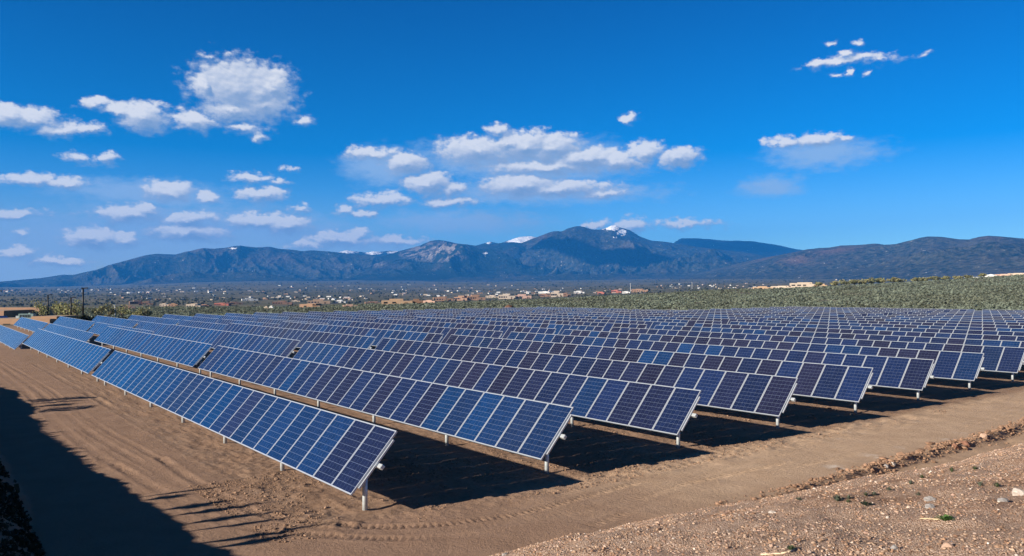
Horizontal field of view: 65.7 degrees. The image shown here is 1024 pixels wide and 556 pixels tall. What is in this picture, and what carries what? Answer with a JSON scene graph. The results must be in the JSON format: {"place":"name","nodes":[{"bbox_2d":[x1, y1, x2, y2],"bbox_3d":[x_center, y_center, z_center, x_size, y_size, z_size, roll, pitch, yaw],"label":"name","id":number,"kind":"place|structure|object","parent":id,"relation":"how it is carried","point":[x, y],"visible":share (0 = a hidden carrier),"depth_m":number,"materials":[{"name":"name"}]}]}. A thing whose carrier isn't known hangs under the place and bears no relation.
{"place":"outdoors","nodes":[
{"label":"outdoors","id":0,"kind":"place"},
{"bbox_2d":[0,246,383,286],"bbox_3d":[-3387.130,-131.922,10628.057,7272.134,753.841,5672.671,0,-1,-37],"label":"mountain","id":1,"kind":"structure","parent":0,"point":[237,263],"depth_m":10619.79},
{"bbox_2d":[339,236,535,255],"bbox_3d":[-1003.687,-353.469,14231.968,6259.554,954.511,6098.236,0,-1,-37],"label":"mountain","id":2,"kind":"structure","parent":0,"point":[518,240],"depth_m":15188.22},
{"bbox_2d":[340,240,564,280],"bbox_3d":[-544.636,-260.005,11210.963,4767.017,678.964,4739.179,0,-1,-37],"label":"mountain","id":3,"kind":"structure","parent":0,"point":[435,260],"depth_m":10388.58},
{"bbox_2d":[0,279,944,307],"bbox_3d":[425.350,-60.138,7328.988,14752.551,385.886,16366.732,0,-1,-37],"label":"valley terrain","id":4,"kind":"structure","parent":0,"point":[388,287],"depth_m":4081.20,"materials":[{"name":"plant"}]},
{"bbox_2d":[308,299,329,303],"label":"house","id":5,"kind":"structure","parent":4,"relation":"on","point":[321,301],"depth_m":1392.61,"materials":[{"name":"beige paint"}]},
{"bbox_2d":[0,278,909,307],"bbox_3d":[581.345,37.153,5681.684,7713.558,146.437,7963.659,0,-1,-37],"label":"woods","id":6,"kind":"object","parent":4,"relation":"on","point":[60,295],"visible":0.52,"depth_m":2668.27,"materials":[{"name":"green plant"}]},
{"bbox_2d":[466,295,484,299],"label":"house","id":7,"kind":"structure","parent":4,"relation":"on","point":[474,297],"depth_m":1535.02,"materials":[{"name":"paint"}]},
{"bbox_2d":[0,350,1023,555],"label":"dirt road","id":8,"kind":"structure","parent":0,"point":[91,477],"depth_m":19.20,"materials":[{"name":"soil"}]},
{"bbox_2d":[489,443,1023,555],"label":"gravel","id":9,"kind":"structure","parent":8,"relation":"on","point":[999,545],"depth_m":10.73,"materials":[{"name":"gravel"}]},
{"bbox_2d":[709,417,1023,506],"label":"clods","id":10,"kind":"object","parent":8,"relation":"on","point":[936,447],"visible":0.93,"depth_m":22.37,"materials":[{"name":"soil"}]},
{"bbox_2d":[0,324,1023,555],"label":"ground","id":11,"kind":"structure","parent":0,"point":[212,452],"depth_m":24.70,"materials":[{"name":"soil"}]},
{"bbox_2d":[0,325,28,349],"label":"solar table","id":12,"kind":"object","parent":11,"relation":"on","point":[12,339],"visible":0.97,"depth_m":77.43,"materials":[{"name":"glass"}]},
{"bbox_2d":[14,317,47,332],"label":"solar table","id":13,"kind":"object","parent":11,"relation":"on","point":[28,324],"visible":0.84,"depth_m":109.57,"materials":[{"name":"glass"}]},
{"bbox_2d":[23,328,110,381],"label":"solar table","id":14,"kind":"object","parent":11,"relation":"on","point":[85,357],"visible":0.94,"depth_m":49.46,"materials":[{"name":"glass"}]},
{"bbox_2d":[43,323,94,341],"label":"solar table","id":15,"kind":"object","parent":11,"relation":"on","point":[84,336],"visible":0.6,"depth_m":83.46,"materials":[{"name":"glass"}]},
{"bbox_2d":[53,316,94,330],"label":"solar table","id":16,"kind":"object","parent":11,"relation":"on","point":[80,324],"visible":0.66,"depth_m":112.05,"materials":[{"name":"glass"}]},
{"bbox_2d":[92,315,137,327],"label":"solar table","id":17,"kind":"object","parent":11,"relation":"on","point":[118,321],"visible":0.7,"depth_m":115.67,"materials":[{"name":"glass"}]},
{"bbox_2d":[88,322,153,334],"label":"solar table","id":18,"kind":"object","parent":11,"relation":"on","point":[98,328],"visible":0.46,"depth_m":95.35,"materials":[{"name":"glass"}]},
{"bbox_2d":[135,321,170,334],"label":"solar table","id":19,"kind":"object","parent":11,"relation":"on","point":[158,329],"visible":0.29,"depth_m":97.57,"materials":[{"name":"glass"}]},
{"bbox_2d":[94,326,212,374],"bbox_3d":[-26.616,4.989,56.945,1.133,1.964,30.340,0,-1,-37],"label":"solar table","id":20,"kind":"object","parent":11,"relation":"on","point":[184,352],"visible":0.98,"depth_m":53.03,"materials":[{"name":"glass"}]},
{"bbox_2d":[128,315,179,325],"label":"solar table","id":21,"kind":"object","parent":11,"relation":"on","point":[139,318],"visible":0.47,"depth_m":119.54,"materials":[{"name":"glass"}]},
{"bbox_2d":[162,314,217,324],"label":"solar table","id":22,"kind":"object","parent":11,"relation":"on","point":[193,318],"visible":0.47,"depth_m":123.15,"materials":[{"name":"glass"}]},
{"bbox_2d":[178,320,226,330],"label":"solar table","id":23,"kind":"object","parent":11,"relation":"on","point":[213,326],"visible":0.35,"depth_m":99.50,"materials":[{"name":"glass"}]},
{"bbox_2d":[194,313,254,322],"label":"solar table","id":24,"kind":"object","parent":11,"relation":"on","point":[219,317],"visible":0.35,"depth_m":126.61,"materials":[{"name":"glass"}]},
{"bbox_2d":[161,324,299,357],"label":"solar table","id":25,"kind":"object","parent":11,"relation":"on","point":[283,347],"visible":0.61,"depth_m":56.83,"materials":[{"name":"glass"}]},
{"bbox_2d":[92,350,396,510],"bbox_3d":[-11.998,4.529,28.929,1.122,1.969,30.340,0,-1,-37],"label":"solar table","id":26,"kind":"object","parent":11,"relation":"on","point":[339,452],"visible":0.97,"depth_m":21.97,"materials":[{"name":"glass"}]},
{"bbox_2d":[218,319,279,326],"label":"solar table","id":27,"kind":"object","parent":11,"relation":"on","point":[224,321],"visible":0.27,"depth_m":102.67,"materials":[{"name":"glass"}]},
{"bbox_2d":[224,313,289,321],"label":"solar table","id":28,"kind":"object","parent":11,"relation":"on","point":[256,317],"visible":0.36,"depth_m":129.43,"materials":[{"name":"glass"}]},
{"bbox_2d":[253,312,321,319],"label":"solar table","id":29,"kind":"object","parent":11,"relation":"on","point":[291,316],"visible":0.3,"depth_m":132.56,"materials":[{"name":"glass"}]},
{"bbox_2d":[255,318,328,324],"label":"solar table","id":30,"kind":"object","parent":11,"relation":"on","point":[274,321],"visible":0.32,"depth_m":108.32,"materials":[{"name":"glass"}]},
{"bbox_2d":[223,323,376,348],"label":"solar table","id":31,"kind":"object","parent":11,"relation":"on","point":[358,341],"visible":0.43,"depth_m":60.12,"materials":[{"name":"glass"}]},
{"bbox_2d":[291,317,330,322],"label":"solar table","id":32,"kind":"object","parent":11,"relation":"on","point":[310,320],"visible":0.19,"depth_m":112.61,"materials":[{"name":"glass"}]},
{"bbox_2d":[281,312,352,318],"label":"solar table","id":33,"kind":"object","parent":11,"relation":"on","point":[325,315],"visible":0.34,"depth_m":135.49,"materials":[{"name":"glass"}]},
{"bbox_2d":[308,311,381,317],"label":"solar table","id":34,"kind":"object","parent":11,"relation":"on","point":[356,314],"visible":0.34,"depth_m":138.69,"materials":[{"name":"glass"}]},
{"bbox_2d":[324,316,375,322],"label":"solar table","id":35,"kind":"object","parent":11,"relation":"on","point":[350,319],"visible":0.23,"depth_m":114.43,"materials":[{"name":"glass"}]},
{"bbox_2d":[277,321,443,345],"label":"solar table","id":36,"kind":"object","parent":11,"relation":"on","point":[380,334],"visible":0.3,"depth_m":63.54,"materials":[{"name":"glass"}]},
{"bbox_2d":[334,311,410,316],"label":"solar table","id":37,"kind":"object","parent":11,"relation":"on","point":[385,314],"visible":0.3,"depth_m":142.49,"materials":[{"name":"glass"}]},
{"bbox_2d":[198,345,573,473],"bbox_3d":[-7.878,4.554,32.252,1.124,1.968,30.340,0,-1,-37],"label":"solar table","id":38,"kind":"object","parent":11,"relation":"on","point":[526,427],"visible":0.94,"depth_m":25.98,"materials":[{"name":"glass"}]},
{"bbox_2d":[356,316,416,320],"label":"solar table","id":39,"kind":"object","parent":11,"relation":"on","point":[365,317],"visible":0.21,"depth_m":118.24,"materials":[{"name":"glass"}]},
{"bbox_2d":[357,310,436,315],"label":"solar table","id":40,"kind":"object","parent":11,"relation":"on","point":[412,313],"visible":0.33,"depth_m":145.34,"materials":[{"name":"glass"}]},
{"bbox_2d":[328,320,502,343],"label":"solar table","id":41,"kind":"object","parent":11,"relation":"on","point":[447,332],"visible":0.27,"depth_m":66.88,"materials":[{"name":"glass"}]},
{"bbox_2d":[385,315,454,318],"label":"solar table","id":42,"kind":"object","parent":11,"relation":"on","point":[409,317],"visible":0.2,"depth_m":122.52,"materials":[{"name":"glass"}]},
{"bbox_2d":[381,310,461,314],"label":"solar table","id":43,"kind":"object","parent":11,"relation":"on","point":[438,313],"visible":0.36,"depth_m":149.80,"materials":[{"name":"glass"}]},
{"bbox_2d":[414,314,456,317],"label":"solar table","id":44,"kind":"object","parent":11,"relation":"on","point":[438,316],"visible":0.16,"depth_m":126.06,"materials":[{"name":"glass"}]},
{"bbox_2d":[403,309,485,314],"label":"solar table","id":45,"kind":"object","parent":11,"relation":"on","point":[463,312],"visible":0.34,"depth_m":152.23,"materials":[{"name":"glass"}]},
{"bbox_2d":[373,318,555,338],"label":"solar table","id":46,"kind":"object","parent":11,"relation":"on","point":[507,330],"visible":0.34,"depth_m":70.39,"materials":[{"name":"glass"}]},
{"bbox_2d":[440,314,491,317],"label":"solar table","id":47,"kind":"object","parent":11,"relation":"on","point":[465,315],"visible":0.21,"depth_m":128.78,"materials":[{"name":"glass"}]},
{"bbox_2d":[425,309,508,313],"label":"solar table","id":48,"kind":"object","parent":11,"relation":"on","point":[488,312],"visible":0.3,"depth_m":156.05,"materials":[{"name":"glass"}]},
{"bbox_2d":[445,308,530,312],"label":"solar table","id":49,"kind":"object","parent":11,"relation":"on","point":[510,311],"visible":0.35,"depth_m":159.70,"materials":[{"name":"glass"}]},
{"bbox_2d":[465,313,525,315],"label":"solar table","id":50,"kind":"object","parent":11,"relation":"on","point":[491,314],"visible":0.15,"depth_m":132.37,"materials":[{"name":"glass"}]},
{"bbox_2d":[293,341,700,447],"bbox_3d":[-3.757,4.585,35.576,1.120,1.970,30.340,0,-1,-37],"label":"solar table","id":51,"kind":"object","parent":11,"relation":"on","point":[660,408],"visible":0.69,"depth_m":29.05,"materials":[{"name":"glass"}]},
{"bbox_2d":[465,308,551,312],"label":"solar table","id":52,"kind":"object","parent":11,"relation":"on","point":[533,311],"visible":0.28,"depth_m":161.97,"materials":[{"name":"glass"}]},
{"bbox_2d":[416,317,603,334],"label":"solar table","id":53,"kind":"object","parent":11,"relation":"on","point":[560,328],"visible":0.34,"depth_m":73.66,"materials":[{"name":"glass"}]},
{"bbox_2d":[484,308,571,311],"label":"solar table","id":54,"kind":"object","parent":11,"relation":"on","point":[529,309],"visible":0.3,"depth_m":166.17,"materials":[{"name":"glass"}]},
{"bbox_2d":[503,307,590,310],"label":"solar table","id":55,"kind":"object","parent":11,"relation":"on","point":[550,309],"visible":0.27,"depth_m":168.57,"materials":[{"name":"glass"}]},
{"bbox_2d":[455,316,646,331],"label":"solar table","id":56,"kind":"object","parent":11,"relation":"on","point":[607,327],"visible":0.32,"depth_m":77.07,"materials":[{"name":"glass"}]},
{"bbox_2d":[520,307,609,310],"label":"solar table","id":57,"kind":"object","parent":11,"relation":"on","point":[567,308],"visible":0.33,"depth_m":172.77,"materials":[{"name":"glass"}]},
{"bbox_2d":[189,398,962,542],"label":"soil crumbs","id":58,"kind":"object","parent":11,"relation":"on","point":[325,507],"visible":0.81,"depth_m":20.56,"materials":[{"name":"soil"}]},
{"bbox_2d":[538,307,627,309],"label":"solar table","id":59,"kind":"object","parent":11,"relation":"on","point":[582,308],"visible":0.32,"depth_m":176.22,"materials":[{"name":"glass"}]},
{"bbox_2d":[374,338,797,428],"bbox_3d":[0.363,4.624,38.899,1.130,1.965,30.340,0,-1,-37],"label":"solar table","id":60,"kind":"object","parent":11,"relation":"on","point":[763,394],"visible":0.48,"depth_m":32.16,"materials":[{"name":"glass"}]},
{"bbox_2d":[491,315,685,328],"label":"solar table","id":61,"kind":"object","parent":11,"relation":"on","point":[651,324],"visible":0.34,"depth_m":80.64,"materials":[{"name":"glass"}]},
{"bbox_2d":[526,314,721,326],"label":"solar table","id":62,"kind":"object","parent":11,"relation":"on","point":[691,323],"visible":0.32,"depth_m":84.05,"materials":[{"name":"glass"}]},
{"bbox_2d":[557,313,754,323],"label":"solar table","id":63,"kind":"object","parent":11,"relation":"on","point":[726,321],"visible":0.35,"depth_m":87.54,"materials":[{"name":"glass"}]},
{"bbox_2d":[445,334,873,413],"bbox_3d":[4.484,4.658,42.222,1.115,1.972,30.340,0,-1,-37],"label":"solar table","id":64,"kind":"object","parent":11,"relation":"on","point":[837,382],"visible":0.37,"depth_m":35.46,"materials":[{"name":"glass"}]},
{"bbox_2d":[587,312,784,321],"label":"solar table","id":65,"kind":"object","parent":11,"relation":"on","point":[757,319],"visible":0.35,"depth_m":91.04,"materials":[{"name":"glass"}]},
{"bbox_2d":[614,311,811,320],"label":"solar table","id":66,"kind":"object","parent":11,"relation":"on","point":[788,318],"visible":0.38,"depth_m":94.21,"materials":[{"name":"glass"}]},
{"bbox_2d":[507,332,933,400],"bbox_3d":[8.604,4.683,45.545,1.114,1.972,30.340,0,-1,-37],"label":"solar table","id":67,"kind":"object","parent":11,"relation":"on","point":[903,373],"visible":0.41,"depth_m":38.87,"materials":[{"name":"glass"}]},
{"bbox_2d":[640,311,837,318],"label":"solar table","id":68,"kind":"object","parent":11,"relation":"on","point":[816,316],"visible":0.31,"depth_m":98.12,"materials":[{"name":"glass"}]},
{"bbox_2d":[665,310,861,317],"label":"solar table","id":69,"kind":"object","parent":11,"relation":"on","point":[841,315],"visible":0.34,"depth_m":101.50,"materials":[{"name":"glass"}]},
{"bbox_2d":[561,329,984,389],"bbox_3d":[12.725,4.723,48.868,1.128,1.966,30.340,0,-1,-37],"label":"solar table","id":70,"kind":"object","parent":11,"relation":"on","point":[954,365],"visible":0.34,"depth_m":42.26,"materials":[{"name":"glass"}]},
{"bbox_2d":[688,309,883,315],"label":"solar table","id":71,"kind":"object","parent":11,"relation":"on","point":[865,314],"visible":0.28,"depth_m":105.19,"materials":[{"name":"glass"}]},
{"bbox_2d":[710,309,903,314],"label":"solar table","id":72,"kind":"object","parent":11,"relation":"on","point":[887,313],"visible":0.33,"depth_m":108.01,"materials":[{"name":"glass"}]},
{"bbox_2d":[610,327,1023,381],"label":"solar table","id":73,"kind":"object","parent":11,"relation":"on","point":[1003,359],"visible":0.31,"depth_m":45.88,"materials":[{"name":"glass"}]},
{"bbox_2d":[731,308,923,313],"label":"solar table","id":74,"kind":"object","parent":11,"relation":"on","point":[905,312],"visible":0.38,"depth_m":111.28,"materials":[{"name":"glass"}]},
{"bbox_2d":[654,325,1023,364],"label":"solar table","id":75,"kind":"object","parent":11,"relation":"on","point":[1002,343],"visible":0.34,"depth_m":53.17,"materials":[{"name":"glass"}]},
{"bbox_2d":[751,307,941,312],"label":"solar table","id":76,"kind":"object","parent":11,"relation":"on","point":[853,309],"visible":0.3,"depth_m":114.52,"materials":[{"name":"glass"}]},
{"bbox_2d":[693,323,1023,340],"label":"solar table","id":77,"kind":"object","parent":11,"relation":"on","point":[939,335],"visible":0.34,"depth_m":57.82,"materials":[{"name":"glass"}]},
{"bbox_2d":[769,307,958,311],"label":"solar table","id":78,"kind":"object","parent":11,"relation":"on","point":[868,309],"visible":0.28,"depth_m":118.64,"materials":[{"name":"glass"}]},
{"bbox_2d":[730,321,1023,335],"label":"solar table","id":79,"kind":"object","parent":11,"relation":"on","point":[1008,333],"visible":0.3,"depth_m":62.34,"materials":[{"name":"glass"}]},
{"bbox_2d":[787,306,974,310],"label":"solar table","id":80,"kind":"object","parent":11,"relation":"on","point":[889,308],"visible":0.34,"depth_m":121.06,"materials":[{"name":"glass"}]},
{"bbox_2d":[763,320,1023,331],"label":"solar table","id":81,"kind":"object","parent":11,"relation":"on","point":[910,326],"visible":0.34,"depth_m":66.81,"materials":[{"name":"glass"}]},
{"bbox_2d":[792,318,1023,328],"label":"solar table","id":82,"kind":"object","parent":11,"relation":"on","point":[923,323],"visible":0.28,"depth_m":71.15,"materials":[{"name":"glass"}]},
{"bbox_2d":[820,317,1023,324],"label":"solar table","id":83,"kind":"object","parent":11,"relation":"on","point":[938,321],"visible":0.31,"depth_m":75.44,"materials":[{"name":"glass"}]},
{"bbox_2d":[846,316,1023,322],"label":"solar table","id":84,"kind":"object","parent":11,"relation":"on","point":[985,320],"visible":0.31,"depth_m":79.80,"materials":[{"name":"glass"}]},
{"bbox_2d":[870,315,1023,319],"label":"solar table","id":85,"kind":"object","parent":11,"relation":"on","point":[947,317],"visible":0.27,"depth_m":83.91,"materials":[{"name":"glass"}]},
{"bbox_2d":[892,314,1023,318],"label":"solar table","id":86,"kind":"object","parent":11,"relation":"on","point":[957,316],"visible":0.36,"depth_m":88.49,"materials":[{"name":"glass"}]},
{"bbox_2d":[912,313,1023,316],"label":"solar table","id":87,"kind":"object","parent":11,"relation":"on","point":[969,314],"visible":0.32,"depth_m":92.24,"materials":[{"name":"glass"}]},
{"bbox_2d":[932,312,1023,314],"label":"solar table","id":88,"kind":"object","parent":11,"relation":"on","point":[978,313],"visible":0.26,"depth_m":96.52,"materials":[{"name":"glass"}]},
{"bbox_2d":[950,311,1023,313],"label":"solar table","id":89,"kind":"object","parent":11,"relation":"on","point":[988,312],"visible":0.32,"depth_m":100.64,"materials":[{"name":"glass"}]},
{"bbox_2d":[0,443,1023,555],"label":"embankment","id":90,"kind":"structure","parent":0,"point":[913,522],"depth_m":10.49,"materials":[{"name":"soil"}]},
{"bbox_2d":[0,458,45,555],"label":"bank grass","id":91,"kind":"structure","parent":90,"relation":"on","point":[32,537],"depth_m":15.59,"materials":[{"name":"green plant"}]},
{"bbox_2d":[1012,488,1023,495],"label":"rock","id":92,"kind":"object","parent":90,"relation":"on","point":[1017,492],"visible":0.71,"depth_m":10.46,"materials":[{"name":"stone"}]},
{"bbox_2d":[0,0,1023,281],"label":"sky","id":93,"kind":"structure","parent":0,"point":[130,129],"materials":[{"name":"blue"}]},
{"bbox_2d":[2,276,1023,325],"bbox_3d":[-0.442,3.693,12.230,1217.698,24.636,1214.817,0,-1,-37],"label":"hill","id":94,"kind":"structure","parent":0,"point":[744,300],"depth_m":277.67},
{"bbox_2d":[0,307,53,316],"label":"adobe building","id":95,"kind":"structure","parent":94,"relation":"on","point":[10,311],"depth_m":182.11,"materials":[{"name":"paint"}]},
{"bbox_2d":[29,300,50,315],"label":"tree","id":96,"kind":"object","parent":94,"relation":"on","point":[42,310],"visible":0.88,"depth_m":175.22,"materials":[{"name":"green plant"}]},
{"bbox_2d":[0,315,80,324],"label":"adobe building","id":97,"kind":"structure","parent":94,"relation":"on","point":[51,319],"depth_m":143.13,"materials":[{"name":"paint"}]},
{"bbox_2d":[51,301,66,314],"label":"tree","id":98,"kind":"object","parent":94,"relation":"on","point":[57,307],"visible":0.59,"depth_m":156.12,"materials":[{"name":"green plant"}]},
{"bbox_2d":[63,299,85,314],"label":"tree","id":99,"kind":"object","parent":94,"relation":"on","point":[77,309],"visible":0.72,"depth_m":153.13,"materials":[{"name":"green plant"}]},
{"bbox_2d":[91,305,108,316],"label":"tree","id":100,"kind":"object","parent":94,"relation":"on","point":[99,311],"visible":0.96,"depth_m":159.35,"materials":[{"name":"green plant"}]},
{"bbox_2d":[101,302,118,316],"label":"tree","id":101,"kind":"object","parent":94,"relation":"on","point":[109,313],"visible":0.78,"depth_m":164.37,"materials":[{"name":"green plant"}]},
{"bbox_2d":[113,304,131,316],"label":"tree","id":102,"kind":"object","parent":94,"relation":"on","point":[122,311],"visible":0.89,"depth_m":170.23,"materials":[{"name":"green plant"}]},
{"bbox_2d":[136,306,152,316],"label":"tree","id":103,"kind":"object","parent":94,"relation":"on","point":[146,313],"visible":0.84,"depth_m":161.61,"materials":[{"name":"green plant"}]},
{"bbox_2d":[299,303,324,307],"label":"house","id":104,"kind":"structure","parent":94,"relation":"on","point":[311,305],"depth_m":316.84,"materials":[{"name":"paint"}]},
{"bbox_2d":[381,299,411,304],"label":"house","id":105,"kind":"structure","parent":94,"relation":"on","point":[393,301],"depth_m":313.16,"materials":[{"name":"beige paint"}]},
{"bbox_2d":[55,274,1023,317],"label":"sagebrush","id":106,"kind":"object","parent":94,"relation":"on","point":[948,293],"visible":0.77,"depth_m":252.00,"materials":[{"name":"green plant"}]},
{"bbox_2d":[789,282,821,286],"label":"house","id":107,"kind":"structure","parent":94,"relation":"on","point":[804,284],"depth_m":424.46,"materials":[{"name":"beige paint"}]},
{"bbox_2d":[425,225,765,281],"bbox_3d":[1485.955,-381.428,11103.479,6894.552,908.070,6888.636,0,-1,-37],"label":"mountain","id":108,"kind":"structure","parent":0,"point":[613,252],"depth_m":11037.82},
{"bbox_2d":[674,238,801,256],"bbox_3d":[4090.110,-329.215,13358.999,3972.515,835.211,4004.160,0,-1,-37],"label":"mountain","id":109,"kind":"structure","parent":0,"point":[763,249],"depth_m":13930.54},
{"bbox_2d":[671,236,1023,279],"bbox_3d":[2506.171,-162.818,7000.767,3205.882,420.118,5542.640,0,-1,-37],"label":"mountain","id":110,"kind":"structure","parent":0,"point":[931,256],"depth_m":6241.56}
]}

